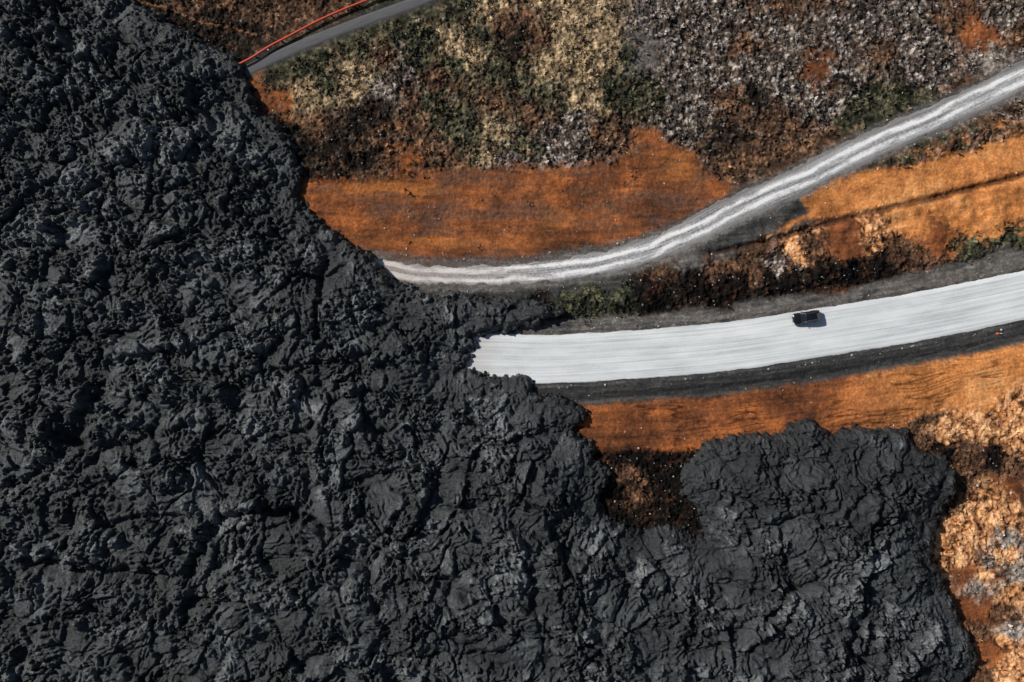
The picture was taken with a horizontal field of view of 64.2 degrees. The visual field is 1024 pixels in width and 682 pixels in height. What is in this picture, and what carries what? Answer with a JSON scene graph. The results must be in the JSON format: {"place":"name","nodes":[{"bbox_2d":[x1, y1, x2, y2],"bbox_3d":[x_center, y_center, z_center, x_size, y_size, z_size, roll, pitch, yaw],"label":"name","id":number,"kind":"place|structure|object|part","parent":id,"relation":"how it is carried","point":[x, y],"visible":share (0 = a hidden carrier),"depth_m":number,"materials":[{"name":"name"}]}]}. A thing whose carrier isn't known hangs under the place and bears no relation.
{"place":"outdoors","nodes":[
{"label":"outdoors","id":0,"kind":"place"},
{"bbox_2d":[244,0,432,76],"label":"asphalt path","id":1,"kind":"structure","parent":0,"point":[325,35],"depth_m":149.90,"materials":[{"name":"grey asphalt"}]},
{"bbox_2d":[0,0,977,681],"bbox_3d":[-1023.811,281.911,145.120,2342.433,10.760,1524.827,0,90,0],"label":"lava field","id":2,"kind":"structure","parent":0,"point":[254,426],"depth_m":144.72,"materials":[{"name":"black stone"}]},
{"bbox_2d":[136,0,1023,681],"bbox_3d":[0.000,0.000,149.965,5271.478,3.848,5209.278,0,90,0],"label":"ground","id":3,"kind":"structure","parent":0,"point":[970,186],"depth_m":149.99,"materials":[{"name":"soil"}]},
{"bbox_2d":[239,0,368,63],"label":"red pipeline","id":4,"kind":"object","parent":3,"relation":"on","point":[297,31],"visible":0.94,"depth_m":149.09,"materials":[{"name":"paint"}]},
{"bbox_2d":[140,0,1023,680],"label":"heath tufts","id":5,"kind":"object","parent":3,"relation":"on","point":[586,68],"visible":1,"depth_m":149.72,"materials":[{"name":"brown plant"}]},
{"bbox_2d":[148,0,1023,677],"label":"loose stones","id":6,"kind":"object","parent":3,"relation":"on","point":[750,218],"visible":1,"depth_m":149.86,"materials":[{"name":"grey stone"}]},
{"bbox_2d":[374,60,1023,286],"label":"dirt track","id":7,"kind":"structure","parent":0,"point":[798,182],"depth_m":149.91,"materials":[{"name":"grey gravel"}]},
{"bbox_2d":[460,271,1023,383],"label":"gravel road","id":8,"kind":"structure","parent":0,"point":[979,304],"depth_m":149.90,"materials":[{"name":"white gravel"}]},
{"bbox_2d":[792,310,820,324],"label":"black car","id":9,"kind":"object","parent":8,"relation":"on","point":[805,317],"visible":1,"depth_m":148.61,"materials":[{"name":"paint"}]},
{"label":"windows","id":10,"kind":"part","parent":9,"relation":"part of","materials":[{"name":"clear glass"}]}
]}

